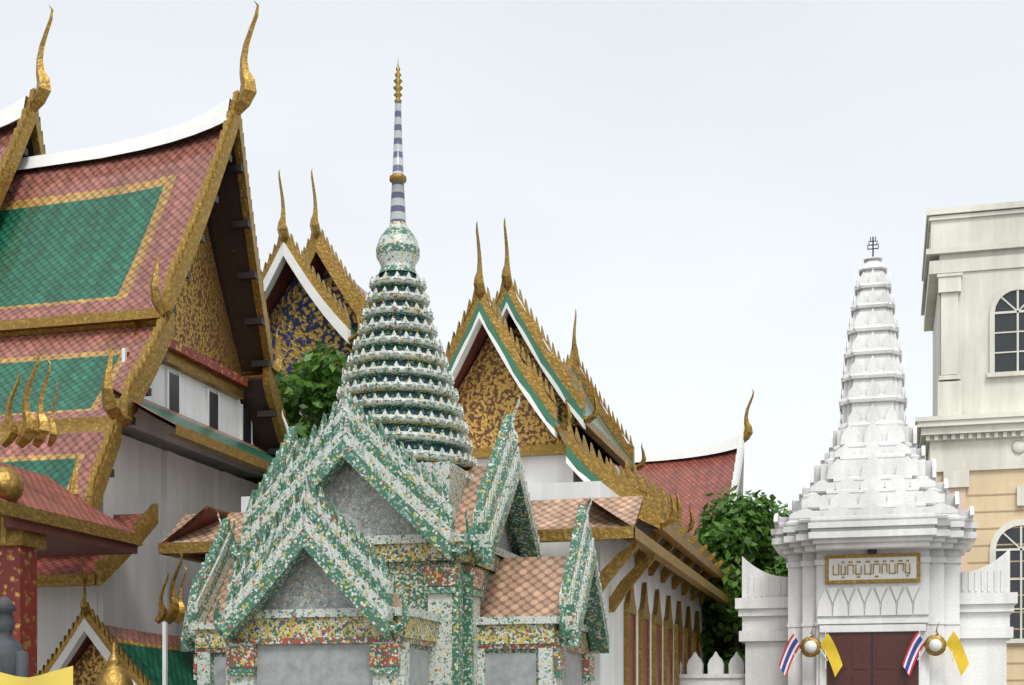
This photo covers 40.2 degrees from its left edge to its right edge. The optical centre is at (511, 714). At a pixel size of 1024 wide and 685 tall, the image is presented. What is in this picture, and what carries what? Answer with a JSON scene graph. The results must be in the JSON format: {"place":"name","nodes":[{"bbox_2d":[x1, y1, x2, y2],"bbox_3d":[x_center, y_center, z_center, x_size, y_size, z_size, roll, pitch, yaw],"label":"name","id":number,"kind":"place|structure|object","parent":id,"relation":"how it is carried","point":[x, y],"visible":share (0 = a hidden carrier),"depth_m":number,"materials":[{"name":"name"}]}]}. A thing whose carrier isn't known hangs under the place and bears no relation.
{"place":"outdoors","nodes":[
{"label":"outdoors","id":0,"kind":"place"},
{"bbox_2d":[0,352,186,684],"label":"pillar and eave","id":1,"kind":"structure","parent":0,"point":[41,515],"depth_m":30.98,"materials":[{"name":"red tile"}]},
{"bbox_2d":[37,339,262,674],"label":"hall walls","id":2,"kind":"structure","parent":0,"point":[175,480],"depth_m":40.33,"materials":[{"name":"white paint"}]},
{"bbox_2d":[37,504,157,586],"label":"hall lower roofs","id":3,"kind":"structure","parent":2,"relation":"on","point":[65,571],"depth_m":35.27,"materials":[{"name":"red tile"}]},
{"bbox_2d":[101,380,274,473],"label":"eave roof","id":4,"kind":"structure","parent":2,"relation":"attached to","point":[205,437],"depth_m":39.81,"materials":[{"name":"green tile"}]},
{"bbox_2d":[245,169,440,431],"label":"temple gable","id":5,"kind":"structure","parent":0,"point":[314,292],"depth_m":52.62,"materials":[{"name":"tile"}]},
{"bbox_2d":[241,443,729,684],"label":"hall walls","id":6,"kind":"structure","parent":0,"point":[656,615],"depth_m":42.12,"materials":[{"name":"white paint"}]},
{"bbox_2d":[0,0,1023,512],"label":"sky","id":7,"kind":"structure","parent":0,"point":[707,185],"materials":[{"name":"white"}]},
{"bbox_2d":[617,390,753,536],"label":"temple roof","id":8,"kind":"structure","parent":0,"point":[694,477],"depth_m":79.71,"materials":[{"name":"tile"}]},
{"bbox_2d":[735,237,1017,684],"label":"white gate","id":9,"kind":"structure","parent":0,"point":[874,535],"depth_m":45.27,"materials":[{"name":"paint"}]},
{"bbox_2d":[779,623,968,676],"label":"flags","id":10,"kind":"object","parent":9,"relation":"attached to","point":[933,645],"visible":1,"depth_m":44.38,"materials":[{"name":"yellow fabric"}]},
{"bbox_2d":[915,201,1023,684],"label":"palace building","id":11,"kind":"structure","parent":0,"point":[970,434],"depth_m":51.48,"materials":[{"name":"beige paint"}]},
{"label":"ground","id":12,"kind":"structure","parent":0,"visible":0},
{"bbox_2d":[0,596,28,676],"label":"stone guardian statue","id":13,"kind":"object","parent":12,"relation":"on","point":[14,658],"visible":0.94,"depth_m":26.78,"materials":[{"name":"grey stone"}]},
{"bbox_2d":[0,666,72,684],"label":"yellow cloth","id":14,"kind":"object","parent":12,"relation":"on","point":[63,676],"visible":1,"depth_m":21.52,"materials":[{"name":"yellow fabric"}]},
{"bbox_2d":[94,642,133,684],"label":"stupa","id":15,"kind":"object","parent":12,"relation":"on","point":[113,672],"visible":1,"depth_m":26.80,"materials":[{"name":"gold metal"}]},
{"bbox_2d":[37,562,196,684],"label":"temple roof","id":16,"kind":"structure","parent":12,"relation":"on","point":[84,649],"depth_m":35.38,"materials":[{"name":"tile"}]},
{"bbox_2d":[0,0,288,509],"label":"hall roof","id":17,"kind":"structure","parent":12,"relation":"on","point":[144,250],"depth_m":41.41,"materials":[{"name":"red tile"}]},
{"bbox_2d":[238,341,347,484],"bbox_3d":[-7.701,-5.800,50.136,6.878,14.800,7.029,0,0,15],"label":"tree","id":18,"kind":"object","parent":12,"relation":"on","point":[309,388],"visible":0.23,"depth_m":48.42,"materials":[{"name":"green plant"}]},
{"bbox_2d":[181,63,608,684],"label":"mosaic gate","id":19,"kind":"structure","parent":12,"relation":"on","point":[389,535],"depth_m":29.19,"materials":[{"name":"tile"}]},
{"bbox_2d":[158,218,731,605],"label":"hall roof","id":20,"kind":"structure","parent":12,"relation":"on","point":[501,356],"depth_m":43.12,"materials":[{"name":"gold metal"}]},
{"bbox_2d":[693,523,725,652],"bbox_3d":[8.716,-3.410,59.864,6.027,10.021,5.710,0,0,-35],"label":"tree","id":21,"kind":"object","parent":12,"relation":"on","point":[694,534],"depth_m":57.32,"materials":[{"name":"green plant"}]},
{"bbox_2d":[679,651,744,684],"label":"boundary wall","id":22,"kind":"structure","parent":12,"relation":"on","point":[695,675],"depth_m":48.44,"materials":[{"name":"white paint"}]},
{"bbox_2d":[696,485,788,673],"bbox_3d":[9.327,-3.883,56.695,7.186,10.966,7.541,0,0,-26],"label":"tree","id":23,"kind":"object","parent":12,"relation":"on","point":[736,531],"visible":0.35,"depth_m":55.38,"materials":[{"name":"green plant"}]},
{"bbox_2d":[756,503,787,548],"bbox_3d":[11.894,-4.016,64.224,6.596,11.233,7.299,0,0,-5],"label":"tree","id":24,"kind":"object","parent":12,"relation":"on","point":[780,513],"visible":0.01,"depth_m":62.81,"materials":[{"name":"green plant"}]}
]}

